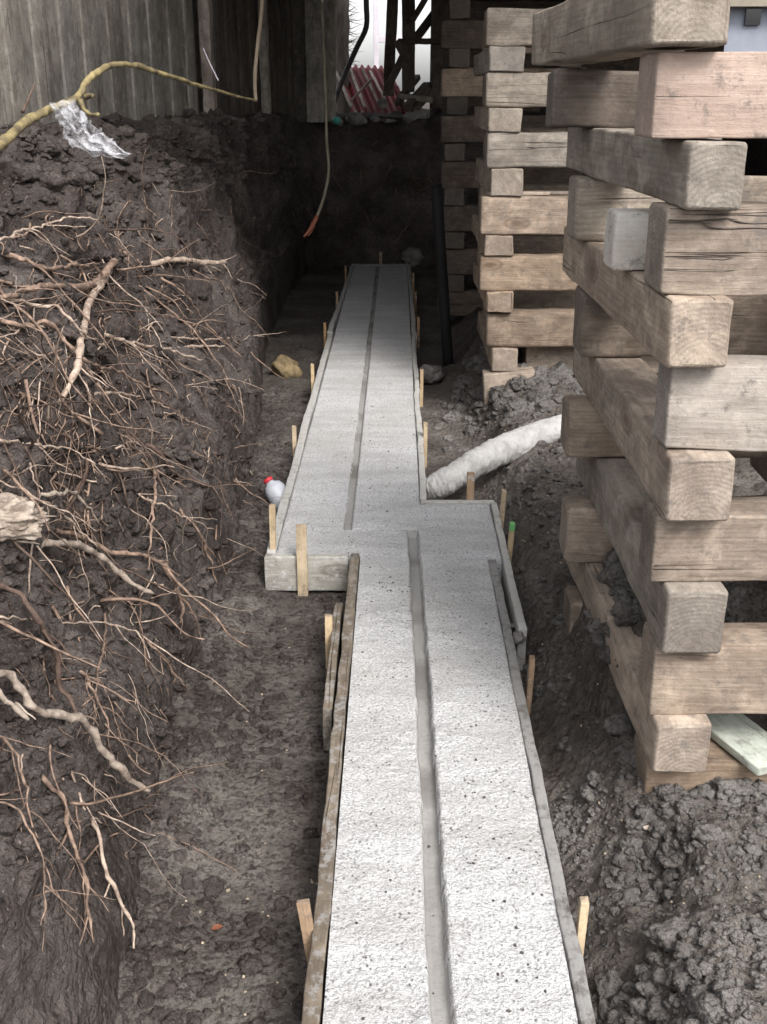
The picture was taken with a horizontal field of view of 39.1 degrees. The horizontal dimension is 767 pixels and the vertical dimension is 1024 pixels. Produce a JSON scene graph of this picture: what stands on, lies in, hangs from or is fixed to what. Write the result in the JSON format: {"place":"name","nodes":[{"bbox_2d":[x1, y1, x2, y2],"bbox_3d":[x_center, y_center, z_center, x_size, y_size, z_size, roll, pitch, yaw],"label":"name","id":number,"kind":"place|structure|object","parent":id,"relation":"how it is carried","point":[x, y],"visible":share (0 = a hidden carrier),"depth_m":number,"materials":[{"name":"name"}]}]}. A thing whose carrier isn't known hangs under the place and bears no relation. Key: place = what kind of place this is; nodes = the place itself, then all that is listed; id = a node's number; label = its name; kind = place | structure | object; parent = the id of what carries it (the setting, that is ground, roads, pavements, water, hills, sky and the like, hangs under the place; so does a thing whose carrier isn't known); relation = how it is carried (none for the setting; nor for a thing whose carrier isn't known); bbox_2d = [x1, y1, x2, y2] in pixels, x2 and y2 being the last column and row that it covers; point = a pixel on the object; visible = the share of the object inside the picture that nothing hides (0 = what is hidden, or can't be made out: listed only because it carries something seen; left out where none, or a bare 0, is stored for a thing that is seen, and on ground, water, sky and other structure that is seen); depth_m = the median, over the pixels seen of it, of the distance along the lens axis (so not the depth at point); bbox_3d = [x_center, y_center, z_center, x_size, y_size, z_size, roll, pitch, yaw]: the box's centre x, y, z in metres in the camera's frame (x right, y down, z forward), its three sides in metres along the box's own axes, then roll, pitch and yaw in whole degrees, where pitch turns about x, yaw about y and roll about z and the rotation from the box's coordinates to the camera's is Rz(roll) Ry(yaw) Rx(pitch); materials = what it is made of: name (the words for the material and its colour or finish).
{"place":"outdoors","nodes":[
{"label":"outdoors","id":0,"kind":"place"},
{"bbox_2d":[0,101,766,1023],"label":"ground","id":1,"kind":"structure","parent":0,"point":[74,981],"depth_m":4.07,"materials":[{"name":"soil"}]},
{"bbox_2d":[0,492,54,543],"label":"root stump","id":2,"kind":"object","parent":1,"relation":"on","point":[21,517],"visible":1,"depth_m":2.42,"materials":[{"name":"brown wood"}]},
{"bbox_2d":[0,582,78,712],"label":"root","id":3,"kind":"object","parent":1,"relation":"on","point":[39,621],"visible":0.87,"depth_m":2.39,"materials":[{"name":"plant"}]},
{"bbox_2d":[0,735,86,937],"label":"root","id":4,"kind":"object","parent":1,"relation":"on","point":[12,751],"visible":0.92,"depth_m":2.02,"materials":[{"name":"brown plant"}]},
{"bbox_2d":[2,253,98,311],"bbox_3d":[-1.046,-0.799,3.647,0.237,0.297,1.013,0,21,1],"label":"root","id":5,"kind":"object","parent":1,"relation":"on","point":[44,269],"visible":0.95,"depth_m":3.25,"materials":[{"name":"brown plant"}]},
{"bbox_2d":[0,798,115,968],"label":"root","id":6,"kind":"object","parent":1,"relation":"on","point":[34,838],"visible":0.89,"depth_m":1.94,"materials":[{"name":"brown plant"}]},
{"bbox_2d":[0,250,140,312],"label":"root","id":7,"kind":"object","parent":1,"relation":"on","point":[106,270],"visible":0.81,"depth_m":3.53,"materials":[{"name":"brown plant"}]},
{"bbox_2d":[41,775,108,944],"bbox_3d":[-0.625,0.734,2.165,0.128,0.393,0.258,-7,22,-18],"label":"root","id":8,"kind":"object","parent":1,"relation":"on","point":[47,782],"visible":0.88,"depth_m":2.12,"materials":[{"name":"brown plant"}]},
{"bbox_2d":[0,669,150,792],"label":"root","id":9,"kind":"object","parent":1,"relation":"on","point":[69,718],"visible":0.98,"depth_m":2.29,"materials":[{"name":"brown wood"}]},
{"bbox_2d":[0,317,155,420],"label":"root","id":10,"kind":"object","parent":1,"relation":"on","point":[48,323],"visible":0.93,"depth_m":3.15,"materials":[{"name":"brown plant"}]},
{"bbox_2d":[58,271,112,404],"bbox_3d":[-1.047,-0.626,3.720,0.233,0.287,1.525,-4,21,-11],"label":"root","id":11,"kind":"object","parent":1,"relation":"on","point":[77,363],"visible":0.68,"depth_m":3.17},
{"bbox_2d":[41,539,153,594],"bbox_3d":[-0.808,0.151,2.859,0.107,0.364,0.532,8,22,19],"label":"root","id":12,"kind":"object","parent":1,"relation":"on","point":[80,545],"visible":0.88,"depth_m":2.99,"materials":[{"name":"brown wood"}]},
{"bbox_2d":[91,812,155,948],"bbox_3d":[-0.590,0.805,2.340,0.182,0.516,0.185,0,21,1],"label":"root","id":13,"kind":"object","parent":1,"relation":"on","point":[112,883],"visible":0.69,"depth_m":2.33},
{"bbox_2d":[79,670,167,757],"bbox_3d":[-0.645,0.472,2.587,0.171,0.209,0.211,-17,27,-37],"label":"root","id":14,"kind":"object","parent":1,"relation":"on","point":[88,677],"visible":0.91,"depth_m":2.54,"materials":[{"name":"brown plant"}]},
{"bbox_2d":[0,61,256,153],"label":"fallen branch","id":15,"kind":"object","parent":1,"relation":"on","point":[19,127],"visible":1,"depth_m":4.50,"materials":[{"name":"wood"}]},
{"bbox_2d":[56,528,202,642],"bbox_3d":[-0.762,0.231,3.144,0.097,0.654,0.676,10,23,24],"label":"root","id":16,"kind":"object","parent":1,"relation":"on","point":[113,552],"visible":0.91,"depth_m":3.22,"materials":[{"name":"brown plant"}]},
{"bbox_2d":[0,0,294,127],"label":"board fence","id":17,"kind":"object","parent":1,"relation":"on","point":[57,50],"visible":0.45,"depth_m":7.77,"materials":[{"name":"grey wood"}]},
{"bbox_2d":[0,108,338,1023],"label":"bank crumbs","id":18,"kind":"object","parent":1,"relation":"on","point":[86,170],"visible":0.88,"depth_m":3.15,"materials":[{"name":"soil"}]},
{"bbox_2d":[0,134,440,897],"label":"fine rootlets","id":19,"kind":"object","parent":1,"relation":"attached to","point":[30,406],"visible":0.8,"depth_m":3.12,"materials":[{"name":"brown plant"}]},
{"bbox_2d":[291,0,306,121],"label":"standing board","id":20,"kind":"object","parent":1,"relation":"on","point":[299,50],"visible":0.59,"depth_m":11.28,"materials":[{"name":"brown wood"}]},
{"bbox_2d":[305,0,324,121],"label":"standing board","id":21,"kind":"object","parent":1,"relation":"on","point":[315,105],"visible":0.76,"depth_m":11.25,"materials":[{"name":"brown wood"}]},
{"bbox_2d":[323,0,335,121],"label":"standing board","id":22,"kind":"object","parent":1,"relation":"on","point":[329,29],"visible":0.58,"depth_m":11.49,"materials":[{"name":"brown wood"}]},
{"bbox_2d":[335,0,362,113],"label":"bare tree","id":23,"kind":"object","parent":1,"relation":"on","point":[342,23],"visible":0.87,"depth_m":12.33,"materials":[{"name":"brown plant"}]},
{"bbox_2d":[336,0,369,102],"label":"leaning pole","id":24,"kind":"object","parent":1,"relation":"on","point":[361,38],"visible":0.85,"depth_m":11.30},
{"bbox_2d":[342,65,404,114],"bbox_3d":[-0.158,-4.889,12.481,0.666,0.562,1.204,-5,22,-12],"label":"roofing sheet","id":25,"kind":"object","parent":1,"relation":"on","point":[368,97],"visible":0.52,"depth_m":12.41,"materials":[{"name":"metal"}]},
{"bbox_2d":[383,0,442,105],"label":"timber trestle","id":26,"kind":"object","parent":1,"relation":"on","point":[404,45],"visible":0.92,"depth_m":11.78,"materials":[{"name":"brown wood"}]},
{"bbox_2d":[430,1,723,111],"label":"raised house","id":27,"kind":"structure","parent":1,"relation":"on","point":[478,9],"depth_m":11.98,"materials":[{"name":"brown wood"}]},
{"bbox_2d":[303,0,329,237],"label":"hanging cable","id":28,"kind":"object","parent":27,"relation":"hanging from","point":[312,225],"visible":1,"depth_m":9.21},
{"bbox_2d":[724,0,766,51],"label":"neighbouring house","id":29,"kind":"structure","parent":1,"relation":"on","point":[747,30],"depth_m":18.21,"materials":[{"name":"blue"}]},
{"bbox_2d":[349,0,430,100],"label":"sky","id":30,"kind":"structure","parent":0,"point":[422,52],"materials":[{"name":"white"}]},
{"bbox_2d":[115,265,766,1023],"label":"trench floor","id":31,"kind":"structure","parent":0,"point":[309,309],"depth_m":3.07,"materials":[{"name":"soil"}]},
{"bbox_2d":[270,354,302,377],"bbox_3d":[-0.668,-0.995,7.468,0.229,0.194,0.180,0,21,1],"label":"rock","id":32,"kind":"object","parent":31,"relation":"on","point":[283,366],"visible":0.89,"depth_m":7.41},
{"bbox_2d":[267,332,333,553],"bbox_3d":[-0.415,-0.521,6.170,0.052,0.178,4.218,0,21,1],"label":"form board","id":33,"kind":"object","parent":31,"relation":"on","point":[284,503],"visible":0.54,"depth_m":5.44,"materials":[{"name":"grey wood"}]},
{"bbox_2d":[296,524,307,595],"bbox_3d":[-0.311,0.216,4.141,0.040,0.368,0.017,0,21,1],"label":"stake","id":34,"kind":"object","parent":31,"relation":"on","point":[301,554],"visible":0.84,"depth_m":4.12,"materials":[{"name":"brown wood"}]},
{"bbox_2d":[296,898,313,963],"bbox_3d":[-0.152,0.955,2.315,0.027,0.296,0.015,-6,19,3],"label":"stake","id":35,"kind":"object","parent":31,"relation":"on","point":[305,915],"visible":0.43,"depth_m":2.28,"materials":[{"name":"brown wood"}]},
{"bbox_2d":[264,554,348,590],"bbox_3d":[-0.296,0.234,4.177,0.323,0.146,0.032,0,21,1],"label":"form board","id":36,"kind":"object","parent":31,"relation":"on","point":[327,572],"visible":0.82,"depth_m":4.16,"materials":[{"name":"grey wood"}]},
{"bbox_2d":[301,553,359,1023],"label":"form board","id":37,"kind":"object","parent":31,"relation":"on","point":[314,994],"visible":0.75,"depth_m":2.60,"materials":[{"name":"brown wood"}]},
{"bbox_2d":[323,603,342,750],"bbox_3d":[-0.162,0.513,3.488,0.035,0.154,0.700,0,21,1],"label":"form board","id":38,"kind":"object","parent":37,"relation":"attached to","point":[330,693],"visible":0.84,"depth_m":3.33,"materials":[{"name":"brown wood"}]},
{"bbox_2d":[411,335,426,500],"bbox_3d":[0.198,-0.600,6.371,0.043,0.180,3.470,0,21,1],"label":"form board","id":39,"kind":"object","parent":31,"relation":"on","point":[421,461],"visible":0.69,"depth_m":5.72,"materials":[{"name":"grey wood"}]},
{"bbox_2d":[276,265,577,1023],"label":"concrete footing","id":40,"kind":"object","parent":31,"relation":"on","point":[404,802],"visible":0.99,"depth_m":2.97,"materials":[{"name":"concrete"}]},
{"bbox_2d":[431,184,452,366],"bbox_3d":[0.405,-1.593,7.417,0.183,1.265,0.075,0,21,1],"label":"black pipe","id":41,"kind":"object","parent":31,"relation":"on","point":[441,266],"visible":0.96,"depth_m":7.37,"materials":[{"name":"plastic"}]},
{"bbox_2d":[437,289,482,315],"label":"crib timber","id":42,"kind":"object","parent":31,"relation":"on","point":[466,302],"visible":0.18,"depth_m":8.79,"materials":[{"name":"brown wood"}]},
{"bbox_2d":[448,274,463,291],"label":"crib timber","id":43,"kind":"object","parent":42,"relation":"on","point":[455,283],"visible":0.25,"depth_m":8.70,"materials":[{"name":"brown wood"}]},
{"bbox_2d":[446,247,476,274],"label":"crib timber","id":44,"kind":"object","parent":43,"relation":"on","point":[460,261],"visible":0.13,"depth_m":8.67,"materials":[{"name":"brown wood"}]},
{"bbox_2d":[445,231,464,248],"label":"crib timber","id":45,"kind":"object","parent":44,"relation":"on","point":[455,239],"visible":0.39,"depth_m":8.58,"materials":[{"name":"brown wood"}]},
{"bbox_2d":[443,204,477,231],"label":"crib timber","id":46,"kind":"object","parent":45,"relation":"on","point":[457,218],"visible":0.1,"depth_m":8.55,"materials":[{"name":"brown wood"}]},
{"bbox_2d":[438,179,464,205],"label":"crib timber","id":47,"kind":"object","parent":46,"relation":"on","point":[453,196],"visible":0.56,"depth_m":8.46,"materials":[{"name":"brown wood"}]},
{"bbox_2d":[441,160,582,188],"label":"crib timber","id":48,"kind":"object","parent":47,"relation":"on","point":[457,174],"visible":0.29,"depth_m":8.43,"materials":[{"name":"brown wood"}]},
{"bbox_2d":[426,414,561,499],"bbox_3d":[0.668,-0.306,5.303,1.252,0.281,0.218,-15,25,-33],"label":"drain hose","id":49,"kind":"object","parent":31,"relation":"on","point":[491,455],"visible":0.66,"depth_m":5.15,"materials":[{"name":"fabric"}]},
{"bbox_2d":[477,311,517,371],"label":"crib timber","id":50,"kind":"object","parent":31,"relation":"on","point":[502,359],"visible":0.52,"depth_m":6.19,"materials":[{"name":"brown wood"}]},
{"bbox_2d":[483,290,574,315],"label":"crib timber","id":51,"kind":"object","parent":50,"relation":"on","point":[526,299],"visible":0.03,"depth_m":6.99,"materials":[{"name":"brown wood"}]},
{"bbox_2d":[473,262,513,312],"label":"crib timber","id":52,"kind":"object","parent":51,"relation":"on","point":[498,301],"visible":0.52,"depth_m":6.05,"materials":[{"name":"brown wood"}]},
{"bbox_2d":[477,234,563,262],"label":"crib timber","id":53,"kind":"object","parent":52,"relation":"on","point":[531,243],"visible":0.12,"depth_m":6.86,"materials":[{"name":"brown wood"}]},
{"bbox_2d":[471,214,513,255],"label":"crib timber","id":54,"kind":"object","parent":53,"relation":"on","point":[496,245],"visible":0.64,"depth_m":5.96,"materials":[{"name":"brown wood"}]},
{"bbox_2d":[479,194,567,234],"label":"crib timber","id":55,"kind":"object","parent":54,"relation":"on","point":[528,214],"visible":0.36,"depth_m":5.91,"materials":[{"name":"brown wood"}]},
{"bbox_2d":[478,182,568,214],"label":"crib timber","id":56,"kind":"object","parent":54,"relation":"on","point":[546,186],"visible":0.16,"depth_m":6.74,"materials":[{"name":"brown wood"}]},
{"bbox_2d":[475,158,522,196],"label":"crib timber","id":57,"kind":"object","parent":56,"relation":"on","point":[501,181],"visible":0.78,"depth_m":5.84,"materials":[{"name":"brown wood"}]},
{"bbox_2d":[484,132,721,167],"bbox_3d":[1.180,-1.963,5.854,1.250,0.188,0.169,0,21,0],"label":"crib timber","id":58,"kind":"object","parent":57,"relation":"on","point":[520,149],"visible":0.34,"depth_m":5.78,"materials":[{"name":"brown wood"}]},
{"bbox_2d":[474,106,522,132],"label":"crib timber","id":59,"kind":"object","parent":58,"relation":"on","point":[498,119],"visible":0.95,"depth_m":5.73,"materials":[{"name":"brown wood"}]},
{"bbox_2d":[484,72,550,107],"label":"crib timber","id":60,"kind":"object","parent":59,"relation":"on","point":[511,89],"visible":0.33,"depth_m":5.67,"materials":[{"name":"brown wood"}]},
{"bbox_2d":[474,46,524,75],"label":"crib timber","id":61,"kind":"object","parent":60,"relation":"on","point":[499,59],"visible":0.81,"depth_m":5.62,"materials":[{"name":"brown wood"}]},
{"bbox_2d":[483,8,729,47],"bbox_3d":[1.155,-2.526,5.639,1.250,0.189,0.172,0,21,0],"label":"crib timber","id":62,"kind":"object","parent":61,"relation":"on","point":[507,27],"visible":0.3,"depth_m":5.57,"materials":[{"name":"brown wood"}]},
{"bbox_2d":[478,253,577,290],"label":"crib timber","id":63,"kind":"object","parent":52,"relation":"on","point":[530,272],"visible":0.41,"depth_m":6.02,"materials":[{"name":"brown wood"}]},
{"bbox_2d":[484,308,574,347],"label":"crib timber","id":64,"kind":"object","parent":50,"relation":"on","point":[536,327],"visible":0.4,"depth_m":6.13,"materials":[{"name":"brown wood"}]},
{"bbox_2d":[490,502,526,669],"bbox_3d":[0.468,0.250,4.158,0.035,0.173,1.195,0,21,1],"label":"form board","id":65,"kind":"object","parent":31,"relation":"on","point":[513,606],"visible":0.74,"depth_m":3.90,"materials":[{"name":"grey wood"}]},
{"bbox_2d":[482,367,534,404],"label":"crib timber","id":66,"kind":"object","parent":31,"relation":"on","point":[490,378],"visible":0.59,"depth_m":6.20,"materials":[{"name":"brown wood"}]},
{"bbox_2d":[488,560,595,1023],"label":"form board","id":67,"kind":"object","parent":31,"relation":"on","point":[578,979],"visible":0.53,"depth_m":2.58,"materials":[{"name":"grey wood"}]},
{"bbox_2d":[563,585,582,633],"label":"crib timber","id":68,"kind":"object","parent":31,"relation":"on","point":[572,604],"visible":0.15,"depth_m":3.58,"materials":[{"name":"brown wood"}]},
{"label":"crib timber","id":69,"kind":"object","parent":68,"relation":"on","visible":0},
{"bbox_2d":[638,621,766,714],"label":"crib timber","id":70,"kind":"object","parent":69,"relation":"on","point":[730,677],"visible":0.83,"depth_m":2.60,"materials":[{"name":"brown wood"}]},
{"bbox_2d":[576,457,727,653],"bbox_3d":[0.732,0.011,3.134,0.150,0.172,1.385,0,21,1],"label":"crib timber","id":71,"kind":"object","parent":70,"relation":"on","point":[685,616],"visible":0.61,"depth_m":2.68,"materials":[{"name":"brown wood"}]},
{"bbox_2d":[560,395,766,457],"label":"crib timber","id":72,"kind":"object","parent":71,"relation":"on","point":[585,432],"visible":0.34,"depth_m":3.34,"materials":[{"name":"brown wood"}]},
{"bbox_2d":[639,496,766,581],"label":"crib timber","id":73,"kind":"object","parent":71,"relation":"on","point":[733,547],"visible":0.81,"depth_m":2.48,"materials":[{"name":"brown wood"}]},
{"bbox_2d":[573,348,734,521],"bbox_3d":[0.704,-0.294,3.017,0.149,0.155,1.383,0,21,1],"label":"crib timber","id":74,"kind":"object","parent":73,"relation":"on","point":[686,484],"visible":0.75,"depth_m":2.57,"materials":[{"name":"brown wood"}]},
{"bbox_2d":[573,285,766,356],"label":"crib timber","id":75,"kind":"object","parent":74,"relation":"on","point":[598,331],"visible":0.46,"depth_m":3.21,"materials":[{"name":"brown wood"}]},
{"bbox_2d":[562,226,733,367],"bbox_3d":[0.654,-0.615,2.894,0.138,0.152,1.384,0,21,0],"label":"crib timber","id":76,"kind":"object","parent":75,"relation":"on","point":[677,331],"visible":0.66,"depth_m":2.34,"materials":[{"name":"brown wood"}]},
{"bbox_2d":[566,175,766,241],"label":"crib timber","id":77,"kind":"object","parent":76,"relation":"on","point":[592,201],"visible":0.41,"depth_m":3.08,"materials":[{"name":"brown wood"}]},
{"bbox_2d":[644,201,766,295],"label":"crib timber","id":78,"kind":"object","parent":76,"relation":"on","point":[703,252],"visible":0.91,"depth_m":2.24,"materials":[{"name":"brown wood"}]},
{"bbox_2d":[566,127,747,210],"bbox_3d":[0.647,-0.911,2.780,0.125,0.136,1.385,0,21,-1],"label":"crib timber","id":79,"kind":"object","parent":78,"relation":"on","point":[698,174],"visible":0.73,"depth_m":2.28,"materials":[{"name":"brown wood"}]},
{"bbox_2d":[634,51,766,138],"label":"crib timber","id":80,"kind":"object","parent":79,"relation":"on","point":[687,95],"visible":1,"depth_m":2.13,"materials":[{"name":"brown wood"}]},
{"bbox_2d":[531,0,730,65],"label":"crib timber","id":81,"kind":"object","parent":80,"relation":"on","point":[572,32],"visible":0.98,"depth_m":2.30,"materials":[{"name":"brown wood"}]},
{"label":"crib timber","id":82,"kind":"object","parent":78,"relation":"on","visible":0},
{"bbox_2d":[545,68,638,128],"bbox_3d":[1.069,-1.162,3.041,1.200,0.162,0.163,0,21,1],"label":"crib timber","id":83,"kind":"object","parent":82,"relation":"on","point":[584,98],"visible":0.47,"depth_m":2.98,"materials":[{"name":"brown wood"}]},
{"bbox_2d":[653,355,766,451],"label":"crib timber","id":84,"kind":"object","parent":74,"relation":"on","point":[724,408],"visible":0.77,"depth_m":2.36,"materials":[{"name":"brown wood"}]},
{"bbox_2d":[576,896,588,954],"bbox_3d":[0.423,0.955,2.344,0.020,0.276,0.023,2,18,0],"label":"stake","id":85,"kind":"object","parent":31,"relation":"on","point":[582,916],"visible":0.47,"depth_m":2.31,"materials":[{"name":"brown wood"}]},
{"bbox_2d":[524,347,658,373],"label":"crib timber","id":86,"kind":"object","parent":31,"relation":"on","point":[549,357],"visible":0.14,"depth_m":6.33,"materials":[{"name":"brown wood"}]},
{"bbox_2d":[432,326,766,1023],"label":"soil clods","id":87,"kind":"object","parent":31,"relation":"on","point":[699,1003],"visible":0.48,"depth_m":2.58,"materials":[{"name":"soil"}]},
{"bbox_2d":[593,968,624,998],"bbox_3d":[0.480,1.005,2.290,0.070,0.070,0.074,0,21,1],"label":"soil clod","id":88,"kind":"object","parent":31,"relation":"on","point":[609,983],"visible":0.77,"depth_m":2.27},
{"bbox_2d":[613,585,638,626],"bbox_3d":[0.711,0.284,3.100,0.118,0.157,0.109,0,21,1],"label":"soil clod","id":89,"kind":"object","parent":31,"relation":"on","point":[626,603],"visible":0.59,"depth_m":3.06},
{"bbox_2d":[641,915,688,953],"bbox_3d":[0.610,0.892,2.278,0.104,0.053,0.096,-16,26,-36],"label":"soil clod","id":90,"kind":"object","parent":31,"relation":"on","point":[664,935],"visible":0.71,"depth_m":2.26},
{"bbox_2d":[634,734,766,792],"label":"crib timber","id":91,"kind":"object","parent":31,"relation":"on","point":[722,762],"visible":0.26,"depth_m":2.70,"materials":[{"name":"brown wood"}]},
{"bbox_2d":[566,561,711,772],"bbox_3d":[0.718,0.329,3.255,0.142,0.145,1.384,0,21,0],"label":"crib timber","id":92,"kind":"object","parent":91,"relation":"on","point":[676,743],"visible":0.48,"depth_m":2.77,"materials":[{"name":"brown wood"}]},
{"bbox_2d":[559,495,766,562],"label":"crib timber","id":93,"kind":"object","parent":92,"relation":"on","point":[583,536],"visible":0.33,"depth_m":3.46,"materials":[{"name":"brown wood"}]},
{"bbox_2d":[707,714,766,775],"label":"plank","id":94,"kind":"object","parent":91,"relation":"on","point":[742,738],"visible":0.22,"depth_m":2.74,"materials":[{"name":"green wood"}]},
{"bbox_2d":[691,823,725,841],"bbox_3d":[0.750,0.741,2.492,0.080,0.050,0.054,0,21,1],"label":"soil clod","id":95,"kind":"object","parent":31,"relation":"on","point":[707,832],"visible":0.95,"depth_m":2.48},
{"bbox_2d":[603,208,648,269],"bbox_3d":[0.637,-0.657,2.602,0.190,0.138,0.105,0,21,-1],"label":"wood block","id":96,"kind":"object","parent":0,"point":[625,238],"depth_m":2.56,"materials":[{"name":"wood"}]},
{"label":"crib timber","id":97,"kind":"object","parent":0,"visible":0},
{"bbox_2d":[441,115,547,142],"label":"crib timber","id":98,"kind":"object","parent":97,"relation":"on","point":[459,128],"visible":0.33,"depth_m":8.30,"materials":[{"name":"brown wood"}]},
{"bbox_2d":[540,107,545,113],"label":"crib timber","id":99,"kind":"object","parent":98,"relation":"on","point":[542,109],"visible":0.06,"depth_m":9.06,"materials":[{"name":"brown wood"}]},
{"bbox_2d":[441,68,586,96],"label":"crib timber","id":100,"kind":"object","parent":99,"relation":"on","point":[456,82],"visible":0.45,"depth_m":8.19,"materials":[{"name":"brown wood"}]},
{"bbox_2d":[443,48,469,68],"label":"crib timber","id":101,"kind":"object","parent":100,"relation":"on","point":[456,57],"visible":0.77,"depth_m":8.11,"materials":[{"name":"brown wood"}]},
{"bbox_2d":[542,65,580,67],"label":"crib timber","id":102,"kind":"object","parent":100,"relation":"on","point":[578,66],"visible":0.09,"depth_m":8.13,"materials":[{"name":"brown wood"}]},
{"bbox_2d":[441,19,483,49],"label":"crib timber","id":103,"kind":"object","parent":102,"relation":"on","point":[462,34],"visible":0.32,"depth_m":8.07,"materials":[{"name":"brown wood"}]},
{"bbox_2d":[443,0,470,19],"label":"crib timber","id":104,"kind":"object","parent":103,"relation":"on","point":[456,9],"visible":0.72,"depth_m":7.99,"materials":[{"name":"brown wood"}]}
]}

